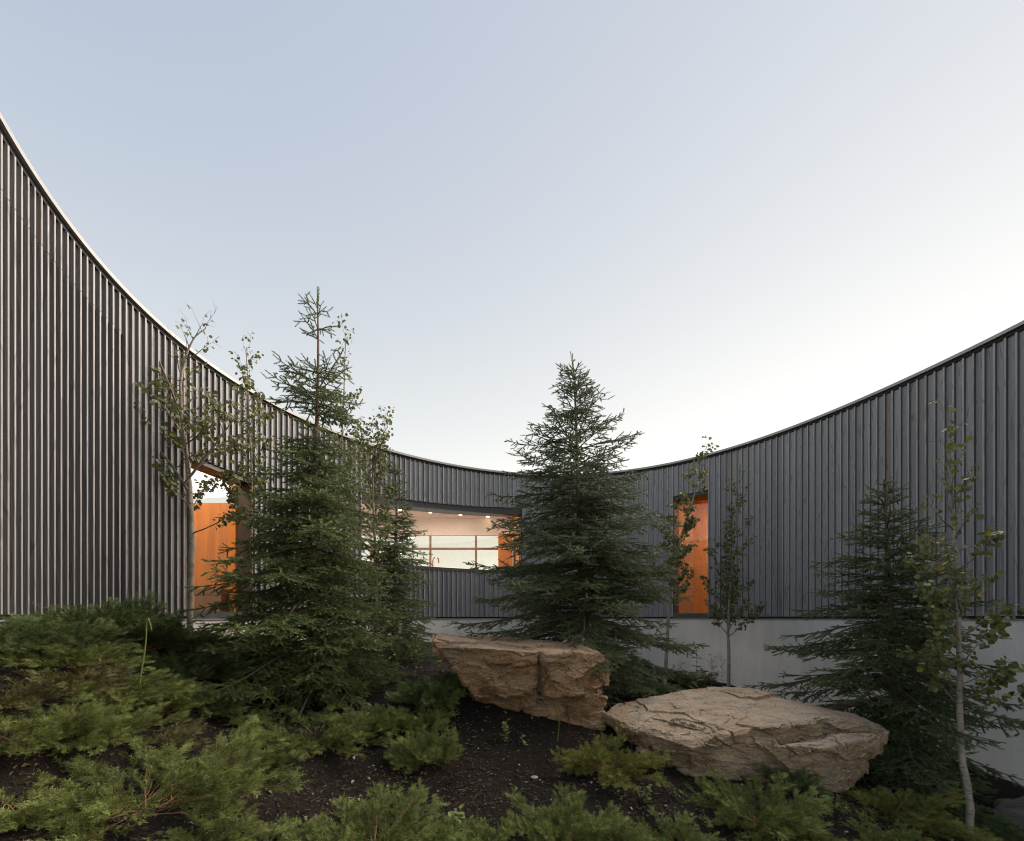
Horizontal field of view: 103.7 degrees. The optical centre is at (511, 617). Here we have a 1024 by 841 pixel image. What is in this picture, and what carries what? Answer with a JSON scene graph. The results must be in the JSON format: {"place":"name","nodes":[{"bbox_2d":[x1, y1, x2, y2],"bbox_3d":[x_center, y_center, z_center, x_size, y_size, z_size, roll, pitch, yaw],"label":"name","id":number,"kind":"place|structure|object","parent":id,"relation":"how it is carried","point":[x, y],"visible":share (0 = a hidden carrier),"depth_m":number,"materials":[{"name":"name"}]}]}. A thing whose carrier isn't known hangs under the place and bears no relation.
{"place":"outdoors","nodes":[
{"label":"outdoors","id":0,"kind":"place"},
{"bbox_2d":[0,626,1023,840],"bbox_3d":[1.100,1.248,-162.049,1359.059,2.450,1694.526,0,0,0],"label":"ground","id":1,"kind":"structure","parent":0,"point":[1007,789],"depth_m":3.61,"materials":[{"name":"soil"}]},
{"bbox_2d":[0,614,83,654],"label":"juniper shrub","id":2,"kind":"object","parent":1,"relation":"on","point":[12,645],"visible":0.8,"depth_m":3.00,"materials":[{"name":"green plant"}]},
{"bbox_2d":[0,673,90,711],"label":"juniper shrub","id":3,"kind":"object","parent":1,"relation":"on","point":[37,692],"visible":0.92,"depth_m":2.71,"materials":[{"name":"green plant"}]},
{"bbox_2d":[0,775,120,832],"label":"juniper shrub","id":4,"kind":"object","parent":1,"relation":"on","point":[39,807],"visible":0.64,"depth_m":2.13,"materials":[{"name":"green plant"}]},
{"bbox_2d":[0,614,140,652],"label":"juniper shrub","id":5,"kind":"object","parent":1,"relation":"on","point":[81,632],"visible":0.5,"depth_m":3.37,"materials":[{"name":"green plant"}]},
{"bbox_2d":[1,656,139,693],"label":"juniper shrub","id":6,"kind":"object","parent":1,"relation":"on","point":[71,678],"visible":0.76,"depth_m":3.08,"materials":[{"name":"green plant"}]},
{"bbox_2d":[0,684,144,757],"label":"juniper shrub","id":7,"kind":"object","parent":1,"relation":"on","point":[86,714],"visible":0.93,"depth_m":2.60,"materials":[{"name":"green plant"}]},
{"bbox_2d":[0,639,153,671],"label":"juniper shrub","id":8,"kind":"object","parent":1,"relation":"on","point":[88,657],"visible":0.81,"depth_m":3.22,"materials":[{"name":"green plant"}]},
{"bbox_2d":[5,589,184,642],"bbox_3d":[-4.208,-0.020,4.044,1.467,0.613,1.547,0,0,23],"label":"juniper shrub","id":9,"kind":"object","parent":1,"relation":"on","point":[132,616],"visible":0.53,"depth_m":3.99,"materials":[{"name":"green plant"}]},
{"bbox_2d":[6,668,200,706],"bbox_3d":[-3.209,0.569,3.292,1.092,0.309,1.047,0,0,-19],"label":"juniper shrub","id":10,"kind":"object","parent":1,"relation":"on","point":[134,687],"visible":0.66,"depth_m":3.33,"materials":[{"name":"green plant"}]},
{"bbox_2d":[36,700,190,755],"bbox_3d":[-2.985,0.764,2.958,0.855,0.258,0.819,0,0,29],"label":"juniper shrub","id":11,"kind":"object","parent":1,"relation":"on","point":[140,717],"visible":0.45,"depth_m":2.93,"materials":[{"name":"green plant"}]},
{"bbox_2d":[139,618,151,688],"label":"weed stalk","id":12,"kind":"object","parent":1,"relation":"on","point":[146,634],"visible":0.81,"depth_m":3.40,"materials":[{"name":"green plant"}]},
{"bbox_2d":[143,666,155,678],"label":"weed","id":13,"kind":"object","parent":1,"relation":"on","point":[147,670],"visible":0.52,"depth_m":3.92,"materials":[{"name":"green plant"}]},
{"bbox_2d":[0,714,309,840],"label":"juniper shrub","id":14,"kind":"object","parent":1,"relation":"on","point":[209,774],"visible":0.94,"depth_m":2.46,"materials":[{"name":"green plant"}]},
{"bbox_2d":[102,679,215,715],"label":"juniper shrub","id":15,"kind":"object","parent":1,"relation":"on","point":[181,702],"visible":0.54,"depth_m":3.46,"materials":[{"name":"green plant"}]},
{"bbox_2d":[100,613,221,650],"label":"juniper shrub","id":16,"kind":"object","parent":1,"relation":"on","point":[173,637],"visible":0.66,"depth_m":4.53,"materials":[{"name":"green plant"}]},
{"bbox_2d":[123,715,211,747],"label":"juniper shrub","id":17,"kind":"object","parent":1,"relation":"on","point":[184,733],"visible":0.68,"depth_m":3.21,"materials":[{"name":"green plant"}]},
{"bbox_2d":[125,644,269,682],"bbox_3d":[-3.552,0.520,4.573,1.615,0.442,1.414,0,0,-7],"label":"juniper shrub","id":18,"kind":"object","parent":1,"relation":"on","point":[175,666],"visible":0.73,"depth_m":4.45,"materials":[{"name":"green plant"}]},
{"bbox_2d":[161,629,242,650],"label":"juniper shrub","id":19,"kind":"object","parent":1,"relation":"on","point":[215,636],"visible":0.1,"depth_m":5.19,"materials":[{"name":"green plant"}]},
{"bbox_2d":[133,302,283,632],"bbox_3d":[-4.578,-2.087,5.628,2.401,4.830,1.352,0,0,0],"label":"aspen tree","id":20,"kind":"object","parent":1,"relation":"on","point":[173,407],"visible":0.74,"depth_m":5.54,"materials":[{"name":"green plant"}]},
{"bbox_2d":[145,811,272,840],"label":"juniper shrub","id":21,"kind":"object","parent":1,"relation":"on","point":[235,830],"visible":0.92,"depth_m":2.34,"materials":[{"name":"green plant"}]},
{"bbox_2d":[151,679,266,719],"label":"juniper shrub","id":22,"kind":"object","parent":1,"relation":"on","point":[219,702],"visible":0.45,"depth_m":3.92,"materials":[{"name":"green plant"}]},
{"bbox_2d":[176,744,311,784],"bbox_3d":[-2.159,1.152,3.201,1.059,0.250,0.995,0,0,25],"label":"juniper shrub","id":23,"kind":"object","parent":1,"relation":"on","point":[264,760],"visible":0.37,"depth_m":3.23,"materials":[{"name":"green plant"}]},
{"bbox_2d":[220,332,277,649],"bbox_3d":[-4.092,-1.970,6.295,0.792,5.031,0.723,0,0,0],"label":"aspen tree","id":24,"kind":"object","parent":1,"relation":"on","point":[233,498],"visible":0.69,"depth_m":6.25,"materials":[{"name":"green plant"}]},
{"bbox_2d":[210,638,300,668],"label":"juniper shrub","id":25,"kind":"object","parent":1,"relation":"on","point":[250,657],"visible":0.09,"depth_m":5.32,"materials":[{"name":"green plant"}]},
{"bbox_2d":[235,813,329,840],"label":"juniper shrub","id":26,"kind":"object","parent":1,"relation":"on","point":[264,837],"visible":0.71,"depth_m":2.46,"materials":[{"name":"green plant"}]},
{"bbox_2d":[162,286,429,728],"bbox_3d":[-2.501,-1.499,5.170,2.959,5.716,2.920,0,0,39],"label":"spruce tree","id":27,"kind":"object","parent":1,"relation":"on","point":[316,647],"visible":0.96,"depth_m":4.85,"materials":[{"name":"green plant"}]},
{"bbox_2d":[207,700,395,776],"bbox_3d":[-2.069,1.120,3.966,1.689,0.424,1.798,0,0,16],"label":"juniper shrub","id":28,"kind":"object","parent":1,"relation":"on","point":[293,740],"visible":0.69,"depth_m":3.90,"materials":[{"name":"green plant"}]},
{"bbox_2d":[276,672,394,707],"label":"juniper shrub","id":29,"kind":"object","parent":1,"relation":"on","point":[364,682],"visible":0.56,"depth_m":4.92,"materials":[{"name":"green plant"}]},
{"bbox_2d":[319,313,361,646],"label":"aspen tree","id":30,"kind":"object","parent":1,"relation":"on","point":[349,444],"visible":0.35,"depth_m":6.35,"materials":[{"name":"green plant"}]},
{"bbox_2d":[310,703,423,739],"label":"juniper shrub","id":31,"kind":"object","parent":1,"relation":"on","point":[370,722],"visible":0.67,"depth_m":4.34,"materials":[{"name":"green plant"}]},
{"bbox_2d":[274,779,472,840],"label":"juniper shrub","id":32,"kind":"object","parent":1,"relation":"on","point":[396,832],"visible":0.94,"depth_m":2.68,"materials":[{"name":"green plant"}]},
{"bbox_2d":[347,406,404,656],"bbox_3d":[-2.412,-1.416,6.941,1.104,4.444,0.986,0,0,0],"label":"aspen tree","id":33,"kind":"object","parent":1,"relation":"on","point":[372,480],"visible":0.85,"depth_m":6.92,"materials":[{"name":"green plant"}]},
{"bbox_2d":[370,627,394,676],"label":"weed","id":34,"kind":"object","parent":1,"relation":"on","point":[382,647],"visible":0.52,"depth_m":5.90,"materials":[{"name":"green plant"}]},
{"bbox_2d":[341,463,443,664],"bbox_3d":[-2.094,-0.881,7.215,2.115,3.901,1.929,0,0,-23],"label":"spruce tree","id":35,"kind":"object","parent":1,"relation":"on","point":[398,589],"visible":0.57,"depth_m":7.21,"materials":[{"name":"green plant"}]},
{"bbox_2d":[386,613,412,681],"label":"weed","id":36,"kind":"object","parent":1,"relation":"on","point":[397,655],"visible":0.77,"depth_m":5.81,"materials":[{"name":"green plant"}]},
{"bbox_2d":[373,700,458,737],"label":"juniper shrub","id":37,"kind":"object","parent":1,"relation":"on","point":[433,718],"visible":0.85,"depth_m":4.37,"materials":[{"name":"green plant"}]},
{"bbox_2d":[410,631,424,671],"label":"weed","id":38,"kind":"object","parent":1,"relation":"on","point":[416,650],"visible":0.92,"depth_m":5.90,"materials":[{"name":"green plant"}]},
{"bbox_2d":[381,718,464,774],"bbox_3d":[-0.847,1.216,3.882,0.903,0.403,0.786,0,0,44],"label":"juniper shrub","id":39,"kind":"object","parent":1,"relation":"on","point":[438,749],"visible":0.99,"depth_m":3.80,"materials":[{"name":"green plant"}]},
{"bbox_2d":[383,674,466,709],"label":"juniper shrub","id":40,"kind":"object","parent":1,"relation":"on","point":[437,693],"visible":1,"depth_m":4.70,"materials":[{"name":"green plant"}]},
{"bbox_2d":[399,812,482,840],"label":"juniper shrub","id":41,"kind":"object","parent":1,"relation":"on","point":[449,822],"visible":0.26,"depth_m":2.74,"materials":[{"name":"green plant"}]},
{"bbox_2d":[429,670,469,693],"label":"juniper shrub","id":42,"kind":"object","parent":1,"relation":"on","point":[445,677],"visible":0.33,"depth_m":5.17,"materials":[{"name":"green plant"}]},
{"bbox_2d":[3,669,905,837],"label":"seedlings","id":43,"kind":"object","parent":1,"relation":"on","point":[473,765],"visible":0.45,"depth_m":3.68,"materials":[{"name":"green plant"}]},
{"bbox_2d":[447,804,466,839],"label":"weed","id":44,"kind":"object","parent":1,"relation":"on","point":[454,818],"visible":0.69,"depth_m":2.79,"materials":[{"name":"green plant"}]},
{"bbox_2d":[1,651,953,840],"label":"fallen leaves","id":45,"kind":"object","parent":1,"relation":"on","point":[270,791],"visible":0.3,"depth_m":3.45,"materials":[{"name":"brown plant"}]},
{"bbox_2d":[2,644,964,840],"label":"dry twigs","id":46,"kind":"object","parent":1,"relation":"on","point":[425,770],"visible":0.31,"depth_m":3.52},
{"bbox_2d":[452,816,517,840],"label":"juniper shrub","id":47,"kind":"object","parent":1,"relation":"on","point":[485,833],"visible":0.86,"depth_m":2.81,"materials":[{"name":"green plant"}]},
{"bbox_2d":[500,719,510,740],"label":"weed","id":48,"kind":"object","parent":1,"relation":"on","point":[505,727],"visible":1,"depth_m":4.27,"materials":[{"name":"green plant"}]},
{"bbox_2d":[0,112,1023,785],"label":"curved house","id":49,"kind":"structure","parent":1,"relation":"on","point":[92,512],"depth_m":6.00,"materials":[{"name":"wood"}]},
{"bbox_2d":[186,455,250,618],"bbox_3d":[-4.879,-1.202,6.605,0.403,2.514,1.287,0,0,11],"label":"window","id":50,"kind":"structure","parent":49,"relation":"in","point":[210,469],"depth_m":7.15,"materials":[{"name":"metal"}]},
{"bbox_2d":[362,495,521,573],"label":"window","id":51,"kind":"structure","parent":49,"relation":"in","point":[417,505],"depth_m":10.58,"materials":[{"name":"brown metal"}]},
{"bbox_2d":[673,490,709,617],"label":"window","id":52,"kind":"structure","parent":49,"relation":"in","point":[703,495],"depth_m":10.34,"materials":[{"name":"brown metal"}]},
{"bbox_2d":[431,634,609,730],"bbox_3d":[0.105,0.915,5.082,2.346,1.383,1.349,0,0,0],"label":"sandstone boulder","id":53,"kind":"object","parent":1,"relation":"on","point":[514,674],"visible":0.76,"depth_m":4.71,"materials":[{"name":"brown stone"}]},
{"bbox_2d":[520,733,527,744],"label":"weed","id":54,"kind":"object","parent":1,"relation":"on","point":[523,741],"visible":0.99,"depth_m":4.26,"materials":[{"name":"green plant"}]},
{"bbox_2d":[497,781,628,840],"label":"juniper shrub","id":55,"kind":"object","parent":1,"relation":"on","point":[557,825],"visible":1,"depth_m":2.93,"materials":[{"name":"green plant"}]},
{"bbox_2d":[441,351,709,711],"bbox_3d":[0.902,-1.368,6.126,3.786,5.348,3.299,0,0,-42],"label":"spruce tree","id":56,"kind":"object","parent":1,"relation":"on","point":[584,591],"visible":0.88,"depth_m":5.72,"materials":[{"name":"green plant"}]},
{"bbox_2d":[551,723,677,792],"bbox_3d":[1.011,1.367,3.997,1.280,0.448,1.164,0,0,37],"label":"juniper shrub","id":57,"kind":"object","parent":1,"relation":"on","point":[581,758],"visible":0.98,"depth_m":3.84,"materials":[{"name":"green plant"}]},
{"bbox_2d":[576,811,655,840],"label":"juniper shrub","id":58,"kind":"object","parent":1,"relation":"on","point":[628,835],"visible":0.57,"depth_m":3.04,"materials":[{"name":"green plant"}]},
{"bbox_2d":[640,784,651,802],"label":"weed","id":59,"kind":"object","parent":1,"relation":"on","point":[648,790],"visible":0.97,"depth_m":3.60,"materials":[{"name":"green plant"}]},
{"bbox_2d":[615,681,683,697],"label":"juniper shrub","id":60,"kind":"object","parent":1,"relation":"on","point":[661,689],"visible":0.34,"depth_m":6.29,"materials":[{"name":"green plant"}]},
{"bbox_2d":[627,805,725,840],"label":"juniper shrub","id":61,"kind":"object","parent":1,"relation":"on","point":[669,832],"visible":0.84,"depth_m":3.17,"materials":[{"name":"green plant"}]},
{"bbox_2d":[637,435,719,683],"bbox_3d":[3.323,-1.078,8.170,1.109,5.083,1.236,0,0,-23],"label":"aspen tree","id":62,"kind":"object","parent":1,"relation":"on","point":[677,540],"visible":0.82,"depth_m":7.97,"materials":[{"name":"green plant"}]},
{"bbox_2d":[673,662,684,689],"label":"weed","id":63,"kind":"object","parent":1,"relation":"on","point":[680,673],"visible":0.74,"depth_m":7.99,"materials":[{"name":"green plant"}]},
{"bbox_2d":[653,668,719,688],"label":"juniper shrub","id":64,"kind":"object","parent":1,"relation":"on","point":[687,682],"visible":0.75,"depth_m":8.94,"materials":[{"name":"green plant"}]},
{"bbox_2d":[688,646,702,688],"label":"milkweed","id":65,"kind":"object","parent":1,"relation":"on","point":[695,683],"visible":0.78,"depth_m":7.61,"materials":[{"name":"green plant"}]},
{"bbox_2d":[704,654,717,684],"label":"weed","id":66,"kind":"object","parent":1,"relation":"on","point":[711,669],"visible":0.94,"depth_m":8.30,"materials":[{"name":"green plant"}]},
{"bbox_2d":[715,652,729,681],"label":"weed","id":67,"kind":"object","parent":1,"relation":"on","point":[721,666],"visible":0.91,"depth_m":8.29,"materials":[{"name":"green plant"}]},
{"bbox_2d":[699,464,766,686],"bbox_3d":[4.672,-0.795,8.561,1.061,4.912,1.208,0,0,0],"label":"aspen tree","id":68,"kind":"object","parent":1,"relation":"on","point":[729,587],"visible":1,"depth_m":8.59,"materials":[{"name":"green plant"}]},
{"bbox_2d":[603,686,889,792],"bbox_3d":[2.634,1.447,4.689,3.130,1.078,1.424,0,0,0],"label":"sandstone boulder","id":69,"kind":"object","parent":1,"relation":"on","point":[734,733],"visible":0.84,"depth_m":4.20,"materials":[{"name":"brown stone"}]},
{"bbox_2d":[672,765,853,840],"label":"juniper shrub","id":70,"kind":"object","parent":1,"relation":"on","point":[777,813],"visible":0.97,"depth_m":3.39,"materials":[{"name":"green plant"}]},
{"bbox_2d":[758,763,834,796],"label":"juniper shrub","id":71,"kind":"object","parent":1,"relation":"on","point":[803,781],"visible":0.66,"depth_m":3.91,"materials":[{"name":"green plant"}]},
{"bbox_2d":[757,812,859,840],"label":"juniper shrub","id":72,"kind":"object","parent":1,"relation":"on","point":[811,837],"visible":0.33,"depth_m":3.31,"materials":[{"name":"green plant"}]},
{"bbox_2d":[840,810,922,840],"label":"juniper shrub","id":73,"kind":"object","parent":1,"relation":"on","point":[889,835],"visible":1,"depth_m":3.34,"materials":[{"name":"green plant"}]},
{"bbox_2d":[743,477,1023,824],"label":"spruce tree","id":74,"kind":"object","parent":1,"relation":"on","point":[898,764],"visible":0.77,"depth_m":4.87,"materials":[{"name":"green plant"}]},
{"bbox_2d":[840,784,1001,840],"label":"juniper shrub","id":75,"kind":"object","parent":1,"relation":"on","point":[886,803],"visible":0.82,"depth_m":3.77,"materials":[{"name":"green plant"}]},
{"bbox_2d":[908,771,1004,803],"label":"juniper shrub","id":76,"kind":"object","parent":1,"relation":"on","point":[979,790],"visible":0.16,"depth_m":4.87,"materials":[{"name":"green plant"}]},
{"bbox_2d":[895,399,1023,832],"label":"aspen tree","id":77,"kind":"object","parent":1,"relation":"on","point":[998,625],"visible":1,"depth_m":3.90,"materials":[{"name":"green plant"}]},
{"bbox_2d":[911,792,1023,830],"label":"juniper shrub","id":78,"kind":"object","parent":1,"relation":"on","point":[984,818],"visible":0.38,"depth_m":4.23,"materials":[{"name":"green plant"}]},
{"bbox_2d":[962,820,1023,840],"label":"juniper shrub","id":79,"kind":"object","parent":1,"relation":"on","point":[1010,836],"visible":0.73,"depth_m":3.97,"materials":[{"name":"green plant"}]},
{"bbox_2d":[991,795,1023,833],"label":"flat rock","id":80,"kind":"object","parent":1,"relation":"on","point":[1013,809],"visible":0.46,"depth_m":4.59,"materials":[{"name":"grey stone"}]},
{"bbox_2d":[0,0,1023,569],"label":"sky","id":81,"kind":"structure","parent":0,"point":[746,220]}
]}

